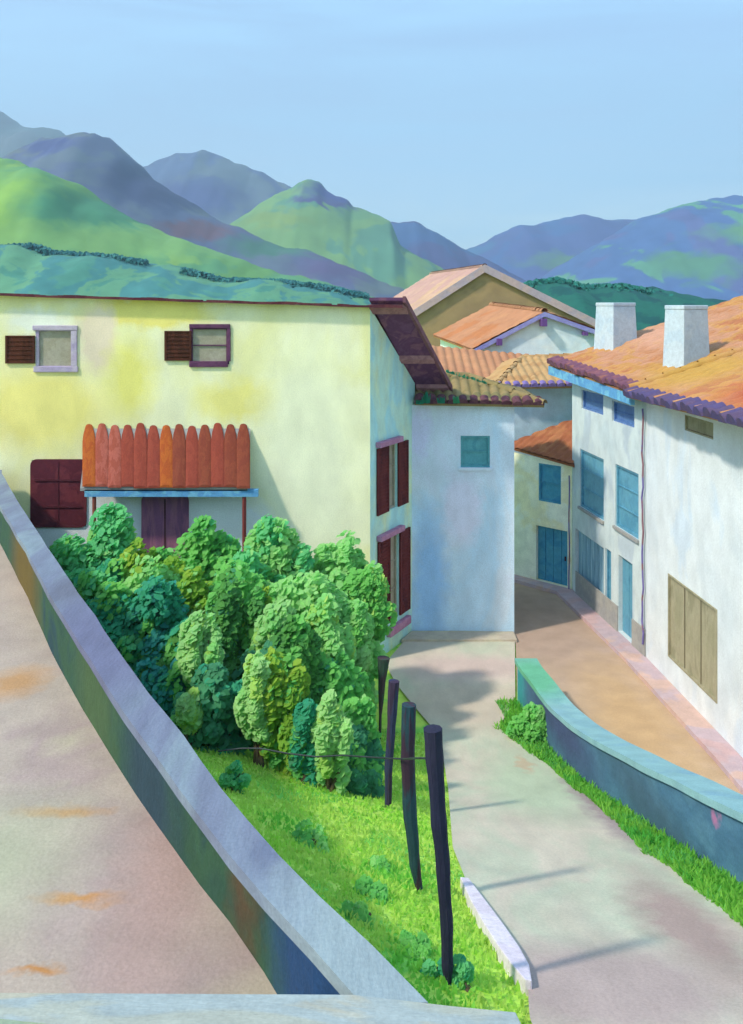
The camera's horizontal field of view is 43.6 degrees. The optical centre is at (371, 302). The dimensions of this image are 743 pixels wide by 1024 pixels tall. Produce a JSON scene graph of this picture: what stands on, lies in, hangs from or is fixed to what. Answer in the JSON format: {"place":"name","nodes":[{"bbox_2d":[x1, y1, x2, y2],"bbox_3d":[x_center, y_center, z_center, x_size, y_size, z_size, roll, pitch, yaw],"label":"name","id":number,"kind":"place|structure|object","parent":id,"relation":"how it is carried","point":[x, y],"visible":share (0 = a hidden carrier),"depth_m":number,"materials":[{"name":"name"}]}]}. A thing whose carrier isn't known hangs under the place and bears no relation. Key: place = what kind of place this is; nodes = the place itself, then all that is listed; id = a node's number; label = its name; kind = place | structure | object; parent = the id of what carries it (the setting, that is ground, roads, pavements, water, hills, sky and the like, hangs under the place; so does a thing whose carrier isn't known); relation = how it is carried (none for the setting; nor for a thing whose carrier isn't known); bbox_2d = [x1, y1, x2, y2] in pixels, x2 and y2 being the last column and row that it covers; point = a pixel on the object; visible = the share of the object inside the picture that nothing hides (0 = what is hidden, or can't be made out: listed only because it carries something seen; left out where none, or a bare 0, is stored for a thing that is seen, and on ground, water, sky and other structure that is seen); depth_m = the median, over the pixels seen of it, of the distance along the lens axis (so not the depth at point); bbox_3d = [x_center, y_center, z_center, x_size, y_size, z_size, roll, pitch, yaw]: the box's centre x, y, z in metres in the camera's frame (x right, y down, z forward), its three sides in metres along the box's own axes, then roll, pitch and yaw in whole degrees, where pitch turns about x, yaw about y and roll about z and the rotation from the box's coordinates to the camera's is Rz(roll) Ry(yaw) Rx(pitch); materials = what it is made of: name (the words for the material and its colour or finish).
{"place":"outdoors","nodes":[
{"label":"outdoors","id":0,"kind":"place"},
{"bbox_2d":[0,111,65,157],"bbox_3d":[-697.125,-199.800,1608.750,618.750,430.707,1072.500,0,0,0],"label":"hill","id":1,"kind":"structure","parent":0,"point":[14,135],"depth_m":1503.17,"materials":[{"name":"blue"}]},
{"bbox_2d":[0,544,276,993],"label":"terrace floor","id":2,"kind":"structure","parent":0,"point":[102,890],"depth_m":7.33,"materials":[{"name":"grey concrete"}]},
{"bbox_2d":[0,157,370,296],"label":"hill","id":3,"kind":"structure","parent":0,"point":[43,208],"depth_m":304.93,"materials":[{"name":"green plant"}]},
{"bbox_2d":[0,245,370,304],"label":"hill","id":4,"kind":"structure","parent":0,"point":[23,270],"depth_m":154.24,"materials":[{"name":"green plant"}]},
{"bbox_2d":[0,242,149,265],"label":"treeline","id":5,"kind":"object","parent":4,"relation":"on","point":[41,249],"visible":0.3,"depth_m":164.50,"materials":[{"name":"green plant"}]},
{"bbox_2d":[179,267,369,300],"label":"treeline","id":6,"kind":"object","parent":4,"relation":"on","point":[196,273],"visible":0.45,"depth_m":164.03,"materials":[{"name":"green plant"}]},
{"bbox_2d":[2,132,403,296],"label":"hill","id":7,"kind":"structure","parent":0,"point":[110,172],"depth_m":592.54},
{"bbox_2d":[143,150,291,224],"bbox_3d":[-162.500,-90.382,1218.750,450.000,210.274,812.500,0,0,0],"label":"hill","id":8,"kind":"structure","parent":0,"point":[223,189],"depth_m":1095.32,"materials":[{"name":"blue"}]},
{"bbox_2d":[229,179,443,289],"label":"hill","id":9,"kind":"structure","parent":0,"point":[317,217],"depth_m":711.35,"materials":[{"name":"green plant"}]},
{"bbox_2d":[189,643,531,1023],"bbox_3d":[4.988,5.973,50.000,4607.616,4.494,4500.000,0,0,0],"label":"ground","id":10,"kind":"structure","parent":0,"point":[421,722],"depth_m":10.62,"materials":[{"name":"green plant"}]},
{"bbox_2d":[49,533,101,574],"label":"shrub","id":11,"kind":"object","parent":10,"relation":"on","point":[68,553],"visible":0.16,"depth_m":17.67,"materials":[{"name":"green plant"}]},
{"bbox_2d":[66,558,132,601],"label":"shrub","id":12,"kind":"object","parent":10,"relation":"on","point":[87,582],"visible":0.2,"depth_m":16.91,"materials":[{"name":"green plant"}]},
{"bbox_2d":[85,502,137,572],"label":"shrub","id":13,"kind":"object","parent":10,"relation":"on","point":[111,533],"visible":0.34,"depth_m":18.03,"materials":[{"name":"green plant"}]},
{"bbox_2d":[85,581,158,671],"bbox_3d":[-4.312,6.025,16.202,1.502,2.335,1.996,0,0,-27],"label":"shrub","id":14,"kind":"object","parent":10,"relation":"on","point":[110,605],"visible":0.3,"depth_m":15.83,"materials":[{"name":"teal plant"}]},
{"bbox_2d":[117,537,161,580],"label":"shrub","id":15,"kind":"object","parent":10,"relation":"on","point":[128,555],"visible":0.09,"depth_m":17.28,"materials":[{"name":"green plant"}]},
{"bbox_2d":[121,554,186,597],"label":"shrub","id":16,"kind":"object","parent":10,"relation":"on","point":[135,579],"visible":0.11,"depth_m":16.70,"materials":[{"name":"green plant"}]},
{"bbox_2d":[123,575,188,674],"bbox_3d":[-3.554,5.847,15.788,1.702,2.588,1.309,0,0,34],"label":"shrub","id":17,"kind":"object","parent":10,"relation":"on","point":[158,611],"visible":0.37,"depth_m":15.51,"materials":[{"name":"teal plant"}]},
{"bbox_2d":[134,657,190,717],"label":"shrub","id":18,"kind":"object","parent":10,"relation":"on","point":[161,691],"visible":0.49,"depth_m":14.21,"materials":[{"name":"blue plant"}]},
{"bbox_2d":[154,546,196,571],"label":"shrub","id":19,"kind":"object","parent":10,"relation":"on","point":[165,553],"visible":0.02,"depth_m":17.72,"materials":[{"name":"green plant"}]},
{"bbox_2d":[175,686,203,744],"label":"shrub","id":20,"kind":"object","parent":10,"relation":"on","point":[189,713],"visible":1,"depth_m":12.91,"materials":[{"name":"green plant"}]},
{"bbox_2d":[139,618,241,681],"bbox_3d":[-2.923,5.982,14.900,1.762,1.886,1.210,0,0,-41],"label":"shrub","id":21,"kind":"object","parent":10,"relation":"on","point":[170,654],"visible":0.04,"depth_m":14.75,"materials":[{"name":"green plant"}]},
{"bbox_2d":[176,565,212,616],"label":"shrub","id":22,"kind":"object","parent":10,"relation":"on","point":[193,586],"visible":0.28,"depth_m":16.26,"materials":[{"name":"green plant"}]},
{"bbox_2d":[175,609,224,689],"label":"shrub","id":23,"kind":"object","parent":10,"relation":"on","point":[200,634],"visible":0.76,"depth_m":14.19,"materials":[{"name":"green plant"}]},
{"bbox_2d":[173,514,241,582],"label":"shrub","id":24,"kind":"object","parent":10,"relation":"on","point":[209,549],"visible":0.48,"depth_m":18.17,"materials":[{"name":"green plant"}]},
{"bbox_2d":[170,662,253,754],"bbox_3d":[-2.185,5.843,13.312,1.396,1.271,1.042,0,0,12],"label":"shrub","id":25,"kind":"object","parent":10,"relation":"on","point":[219,729],"visible":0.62,"depth_m":13.10,"materials":[{"name":"green plant"}]},
{"bbox_2d":[0,470,427,1002],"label":"parapet wall","id":26,"kind":"structure","parent":10,"relation":"on","point":[296,932],"depth_m":7.22,"materials":[{"name":"concrete"}]},
{"bbox_2d":[204,567,247,662],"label":"shrub","id":27,"kind":"object","parent":10,"relation":"on","point":[227,610],"visible":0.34,"depth_m":15.24,"materials":[{"name":"green plant"}]},
{"bbox_2d":[0,293,452,652],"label":"yellow house","id":28,"kind":"structure","parent":10,"relation":"on","point":[165,421],"depth_m":21.00,"materials":[{"name":"paint"}]},
{"bbox_2d":[32,325,77,371],"bbox_3d":[-7.140,1.055,21.010,1.023,1.054,0.120,0,0,0],"label":"window","id":29,"kind":"structure","parent":28,"relation":"in","point":[56,345],"depth_m":21.04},
{"bbox_2d":[141,497,188,557],"bbox_3d":[-4.662,5.658,20.995,1.069,2.620,0.070,0,0,0],"label":"door","id":30,"kind":"structure","parent":28,"relation":"in","point":[164,520],"depth_m":20.97,"materials":[{"name":"purple wood"}]},
{"bbox_2d":[189,324,230,366],"bbox_3d":[-3.649,0.981,21.010,0.933,0.971,0.120,0,0,0],"label":"window","id":31,"kind":"structure","parent":28,"relation":"in","point":[211,343],"depth_m":21.04,"materials":[{"name":"purple wood"}]},
{"bbox_2d":[376,436,403,508],"bbox_3d":[0.376,4.053,21.775,0.270,1.693,1.222,0,0,27],"label":"window","id":32,"kind":"structure","parent":28,"relation":"in","point":[390,442],"depth_m":22.16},
{"bbox_2d":[377,525,404,615],"bbox_3d":[0.407,6.442,21.836,0.270,2.166,1.267,0,0,27],"label":"window","id":33,"kind":"structure","parent":28,"relation":"in","point":[392,533],"depth_m":22.25,"materials":[{"name":"purple wood"}]},
{"bbox_2d":[218,760,251,793],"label":"plant","id":34,"kind":"object","parent":10,"relation":"on","point":[233,777],"visible":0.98,"depth_m":11.32,"materials":[{"name":"green plant"}]},
{"bbox_2d":[208,559,276,606],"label":"shrub","id":35,"kind":"object","parent":10,"relation":"on","point":[249,582],"visible":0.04,"depth_m":16.60,"materials":[{"name":"green plant"}]},
{"bbox_2d":[212,545,273,583],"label":"shrub","id":36,"kind":"object","parent":10,"relation":"on","point":[250,557],"visible":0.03,"depth_m":17.53,"materials":[{"name":"green plant"}]},
{"bbox_2d":[233,650,274,767],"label":"shrub","id":37,"kind":"object","parent":10,"relation":"on","point":[249,713],"visible":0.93,"depth_m":12.77,"materials":[{"name":"green plant"}]},
{"bbox_2d":[240,583,272,653],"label":"shrub","id":38,"kind":"object","parent":10,"relation":"on","point":[257,601],"visible":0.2,"depth_m":15.34,"materials":[{"name":"green plant"}]},
{"bbox_2d":[0,993,520,1023],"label":"parapet wall","id":39,"kind":"structure","parent":10,"relation":"on","point":[66,1008],"depth_m":4.91,"materials":[{"name":"grey concrete"}]},
{"bbox_2d":[230,635,290,681],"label":"shrub","id":40,"kind":"object","parent":10,"relation":"on","point":[236,673],"visible":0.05,"depth_m":14.71,"materials":[{"name":"green plant"}]},
{"bbox_2d":[243,514,300,582],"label":"shrub","id":41,"kind":"object","parent":10,"relation":"on","point":[270,543],"visible":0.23,"depth_m":18.21,"materials":[{"name":"green plant"}]},
{"bbox_2d":[250,598,296,652],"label":"shrub","id":42,"kind":"object","parent":10,"relation":"on","point":[268,624],"visible":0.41,"depth_m":14.89,"materials":[{"name":"green plant"}]},
{"bbox_2d":[251,646,310,775],"bbox_3d":[-1.285,5.737,12.985,0.906,1.763,0.809,0,0,0],"label":"shrub","id":43,"kind":"object","parent":10,"relation":"on","point":[291,688],"visible":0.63,"depth_m":12.82,"materials":[{"name":"green plant"}]},
{"bbox_2d":[270,613,323,704],"bbox_3d":[-1.220,6.011,14.547,1.135,2.242,0.915,0,0,0],"label":"shrub","id":44,"kind":"object","parent":10,"relation":"on","point":[304,642],"visible":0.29,"depth_m":14.50,"materials":[{"name":"green plant"}]},
{"bbox_2d":[281,543,314,583],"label":"shrub","id":45,"kind":"object","parent":10,"relation":"on","point":[303,562],"visible":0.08,"depth_m":18.24,"materials":[{"name":"green plant"}]},
{"bbox_2d":[287,698,318,787],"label":"shrub","id":46,"kind":"object","parent":10,"relation":"on","point":[303,767],"visible":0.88,"depth_m":12.57,"materials":[{"name":"teal plant"}]},
{"bbox_2d":[268,570,347,626],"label":"shrub","id":47,"kind":"object","parent":10,"relation":"on","point":[306,592],"visible":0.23,"depth_m":16.77,"materials":[{"name":"green plant"}]},
{"bbox_2d":[291,818,329,853],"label":"plant","id":48,"kind":"object","parent":10,"relation":"on","point":[305,835],"visible":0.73,"depth_m":10.01,"materials":[{"name":"green plant"}]},
{"bbox_2d":[301,593,356,662],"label":"shrub","id":49,"kind":"object","parent":10,"relation":"on","point":[321,618],"visible":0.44,"depth_m":15.99,"materials":[{"name":"green plant"}]},
{"bbox_2d":[309,689,353,795],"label":"shrub","id":50,"kind":"object","parent":10,"relation":"on","point":[332,732],"visible":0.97,"depth_m":12.44,"materials":[{"name":"green plant"}]},
{"bbox_2d":[318,652,364,705],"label":"shrub","id":51,"kind":"object","parent":10,"relation":"on","point":[343,682],"visible":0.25,"depth_m":14.69,"materials":[{"name":"green plant"}]},
{"bbox_2d":[313,530,382,667],"bbox_3d":[-0.506,6.416,18.670,1.627,3.613,1.468,0,0,0],"label":"shrub","id":52,"kind":"object","parent":10,"relation":"on","point":[337,561],"visible":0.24,"depth_m":18.54,"materials":[{"name":"green plant"}]},
{"bbox_2d":[332,650,365,694],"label":"shrub","id":53,"kind":"object","parent":10,"relation":"on","point":[342,657],"visible":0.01,"depth_m":15.34,"materials":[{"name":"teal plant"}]},
{"bbox_2d":[339,899,373,930],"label":"plant","id":54,"kind":"object","parent":10,"relation":"on","point":[360,907],"visible":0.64,"depth_m":7.83,"materials":[{"name":"green plant"}]},
{"bbox_2d":[342,694,381,750],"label":"shrub","id":55,"kind":"object","parent":10,"relation":"on","point":[362,711],"visible":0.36,"depth_m":13.63,"materials":[{"name":"green plant"}]},
{"bbox_2d":[339,598,388,710],"bbox_3d":[-0.276,6.740,17.140,1.208,2.568,1.029,0,0,0],"label":"shrub","id":56,"kind":"object","parent":10,"relation":"on","point":[359,617],"visible":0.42,"depth_m":16.96,"materials":[{"name":"green plant"}]},
{"bbox_2d":[344,767,384,798],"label":"shrub","id":57,"kind":"object","parent":10,"relation":"on","point":[364,782],"visible":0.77,"depth_m":12.77,"materials":[{"name":"green plant"}]},
{"bbox_2d":[355,666,375,720],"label":"shrub","id":58,"kind":"object","parent":10,"relation":"on","point":[367,686],"visible":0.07,"depth_m":15.68,"materials":[{"name":"green plant"}]},
{"bbox_2d":[347,723,384,778],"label":"shrub","id":59,"kind":"object","parent":10,"relation":"on","point":[362,744],"visible":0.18,"depth_m":13.33,"materials":[{"name":"green plant"}]},
{"bbox_2d":[340,563,397,642],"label":"shrub","id":60,"kind":"object","parent":10,"relation":"on","point":[369,585],"visible":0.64,"depth_m":18.01,"materials":[{"name":"green plant"}]},
{"bbox_2d":[353,874,392,904],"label":"plant","id":61,"kind":"object","parent":10,"relation":"on","point":[378,889],"visible":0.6,"depth_m":8.63,"materials":[{"name":"green plant"}]},
{"bbox_2d":[369,854,392,874],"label":"plant","id":62,"kind":"object","parent":10,"relation":"on","point":[380,861],"visible":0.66,"depth_m":9.70,"materials":[{"name":"green plant"}]},
{"bbox_2d":[377,656,389,738],"bbox_3d":[0.216,7.291,16.399,0.222,2.036,0.226,0,0,0],"label":"fence post","id":63,"kind":"object","parent":10,"relation":"on","point":[383,663],"visible":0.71,"depth_m":16.35,"materials":[{"name":"black wood"}]},
{"bbox_2d":[384,679,399,806],"bbox_3d":[0.275,6.172,12.500,0.205,2.156,0.150,0,0,0],"label":"fence post","id":64,"kind":"object","parent":10,"relation":"on","point":[393,692],"visible":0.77,"depth_m":12.45,"materials":[{"name":"black wood"}]},
{"bbox_2d":[401,702,422,891],"bbox_3d":[0.413,5.072,9.200,0.250,2.172,0.148,0,0,0],"label":"fence post","id":65,"kind":"object","parent":10,"relation":"on","point":[408,732],"visible":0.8,"depth_m":9.15,"materials":[{"name":"black wood"}]},
{"bbox_2d":[398,929,431,961],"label":"plant","id":66,"kind":"object","parent":10,"relation":"on","point":[420,943],"visible":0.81,"depth_m":7.42,"materials":[{"name":"green plant"}]},
{"bbox_2d":[419,958,439,978],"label":"plant","id":67,"kind":"object","parent":10,"relation":"on","point":[428,965],"visible":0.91,"depth_m":7.02,"materials":[{"name":"green plant"}]},
{"bbox_2d":[423,724,452,984],"bbox_3d":[0.504,4.297,6.997,0.225,2.177,0.146,0,0,0],"label":"fence post","id":68,"kind":"object","parent":10,"relation":"on","point":[434,755],"visible":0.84,"depth_m":6.96,"materials":[{"name":"black wood"}]},
{"bbox_2d":[218,748,424,759],"bbox_3d":[-0.240,4.289,9.061,0.970,1.687,4.215,0,0,-32],"label":"fence wire","id":69,"kind":"object","parent":68,"relation":"attached to","point":[412,758],"visible":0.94,"depth_m":9.89,"materials":[{"name":"black metal"}]},
{"bbox_2d":[437,953,474,992],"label":"plant","id":70,"kind":"object","parent":10,"relation":"on","point":[463,971],"visible":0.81,"depth_m":7.00,"materials":[{"name":"green plant"}]},
{"bbox_2d":[412,369,547,631],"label":"blue house","id":71,"kind":"structure","parent":10,"relation":"on","point":[463,505],"depth_m":22.95,"materials":[{"name":"paint"}]},
{"bbox_2d":[459,436,491,470],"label":"window","id":72,"kind":"structure","parent":71,"relation":"in","point":[475,450],"depth_m":23.00,"materials":[{"name":"blue paint"}]},
{"bbox_2d":[432,345,528,377],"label":"house","id":73,"kind":"structure","parent":10,"relation":"on","point":[486,363],"depth_m":32.02,"materials":[{"name":"tile"}]},
{"bbox_2d":[460,877,531,995],"bbox_3d":[1.089,5.684,8.426,0.198,1.034,2.704,0,0,-5],"label":"kerb stone","id":74,"kind":"object","parent":10,"relation":"on","point":[509,953],"visible":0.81,"depth_m":7.98,"materials":[{"name":"white stone"}]},
{"bbox_2d":[505,701,546,742],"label":"plant","id":75,"kind":"object","parent":10,"relation":"on","point":[529,723],"visible":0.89,"depth_m":17.04,"materials":[{"name":"green plant"}]},
{"bbox_2d":[486,353,572,458],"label":"dusky blue house","id":76,"kind":"structure","parent":10,"relation":"on","point":[530,374],"depth_m":28.38,"materials":[{"name":"paint"}]},
{"bbox_2d":[514,420,573,588],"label":"lean to house","id":77,"kind":"structure","parent":10,"relation":"on","point":[543,520],"depth_m":27.02,"materials":[{"name":"beige paint"}]},
{"bbox_2d":[539,463,560,503],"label":"window","id":78,"kind":"structure","parent":77,"relation":"in","point":[549,475],"depth_m":26.80,"materials":[{"name":"blue wood"}]},
{"bbox_2d":[538,526,566,585],"bbox_3d":[5.253,7.291,26.781,0.100,1.579,1.082,0,0,-45],"label":"door","id":79,"kind":"structure","parent":77,"relation":"in","point":[552,543],"depth_m":26.80,"materials":[{"name":"blue wood"}]},
{"bbox_2d":[493,696,742,926],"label":"verge grass","id":80,"kind":"structure","parent":10,"relation":"on","point":[723,889],"depth_m":11.30,"materials":[{"name":"green plant"}]},
{"bbox_2d":[515,658,742,882],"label":"retaining wall","id":81,"kind":"structure","parent":10,"relation":"on","point":[702,815],"depth_m":12.47,"materials":[{"name":"blue concrete"}]},
{"bbox_2d":[547,296,742,656],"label":"terraced house","id":82,"kind":"structure","parent":10,"relation":"on","point":[609,504],"depth_m":23.75,"materials":[{"name":"grey paint"}]},
{"bbox_2d":[577,449,603,523],"bbox_3d":[5.870,4.856,24.687,0.170,1.652,1.845,0,0,-7],"label":"window","id":83,"kind":"structure","parent":82,"relation":"in","point":[592,466],"depth_m":24.77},
{"bbox_2d":[579,531,603,593],"bbox_3d":[5.950,7.006,24.894,0.060,1.390,2.157,0,0,-7],"label":"window","id":84,"kind":"structure","parent":82,"relation":"in","point":[591,555],"depth_m":24.96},
{"bbox_2d":[583,390,602,414],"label":"window","id":85,"kind":"structure","parent":82,"relation":"in","point":[592,401],"depth_m":24.81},
{"bbox_2d":[607,549,610,599],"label":"window","id":86,"kind":"structure","parent":82,"relation":"in","point":[608,552],"depth_m":23.68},
{"bbox_2d":[614,401,633,426],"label":"window","id":87,"kind":"structure","parent":82,"relation":"in","point":[623,413],"depth_m":22.71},
{"bbox_2d":[612,464,638,542],"bbox_3d":[6.157,4.807,22.334,0.170,1.604,1.497,0,0,-7],"label":"window","id":88,"kind":"structure","parent":82,"relation":"in","point":[627,481],"depth_m":22.42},
{"bbox_2d":[623,558,631,637],"bbox_3d":[6.253,7.137,22.417,0.060,1.866,0.856,0,0,-7],"label":"door","id":89,"kind":"structure","parent":82,"relation":"in","point":[627,566],"depth_m":22.53,"materials":[{"name":"blue wood"}]},
{"bbox_2d":[623,305,742,757],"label":"terraced house","id":90,"kind":"structure","parent":10,"relation":"on","point":[694,533],"depth_m":18.65,"materials":[{"name":"white paint"}]},
{"bbox_2d":[668,573,716,703],"bbox_3d":[6.463,6.689,18.700,0.080,1.770,2.366,0,0,-4],"label":"window","id":91,"kind":"structure","parent":90,"relation":"in","point":[692,621],"depth_m":18.68,"materials":[{"name":"beige wood"}]},
{"bbox_2d":[685,415,712,438],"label":"window","id":92,"kind":"structure","parent":90,"relation":"in","point":[701,427],"depth_m":18.46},
{"bbox_2d":[0,0,742,249],"label":"sky","id":93,"kind":"structure","parent":0,"point":[470,122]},
{"bbox_2d":[391,221,525,282],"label":"hill","id":94,"kind":"structure","parent":0,"point":[422,241],"depth_m":877.63,"materials":[{"name":"blue"}]},
{"bbox_2d":[401,631,516,643],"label":"sidewalk","id":95,"kind":"structure","parent":0,"point":[460,636],"depth_m":22.55,"materials":[{"name":"grey concrete"}]},
{"bbox_2d":[394,263,594,345],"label":"gabled house","id":96,"kind":"structure","parent":0,"point":[440,300],"depth_m":45.00,"materials":[{"name":"paint"}]},
{"bbox_2d":[433,302,594,354],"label":"gabled house","id":97,"kind":"structure","parent":0,"point":[508,328],"depth_m":34.00,"materials":[{"name":"white paint"}]},
{"bbox_2d":[466,214,635,280],"bbox_3d":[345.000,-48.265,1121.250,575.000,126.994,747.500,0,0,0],"label":"hill","id":98,"kind":"structure","parent":0,"point":[530,252],"depth_m":1017.97,"materials":[{"name":"blue"}]},
{"bbox_2d":[388,642,742,1023],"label":"road","id":99,"kind":"structure","parent":0,"point":[603,918],"depth_m":9.83,"materials":[{"name":"grey concrete"}]},
{"bbox_2d":[514,583,742,794],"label":"street","id":100,"kind":"structure","parent":0,"point":[592,674],"depth_m":20.06,"materials":[{"name":"brown concrete"}]},
{"bbox_2d":[514,574,742,793],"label":"sidewalk","id":101,"kind":"structure","parent":0,"point":[720,750],"depth_m":19.62,"materials":[{"name":"pink concrete"}]},
{"bbox_2d":[534,282,726,330],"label":"hill","id":102,"kind":"structure","parent":0,"point":[650,309],"depth_m":118.25,"materials":[{"name":"green plant"}]},
{"bbox_2d":[524,276,690,295],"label":"treeline","id":103,"kind":"object","parent":102,"relation":"on","point":[621,286],"visible":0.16,"depth_m":124.11,"materials":[{"name":"teal plant"}]},
{"bbox_2d":[539,195,742,300],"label":"hill","id":104,"kind":"structure","parent":0,"point":[694,248],"depth_m":658.53,"materials":[{"name":"blue"}]}
]}

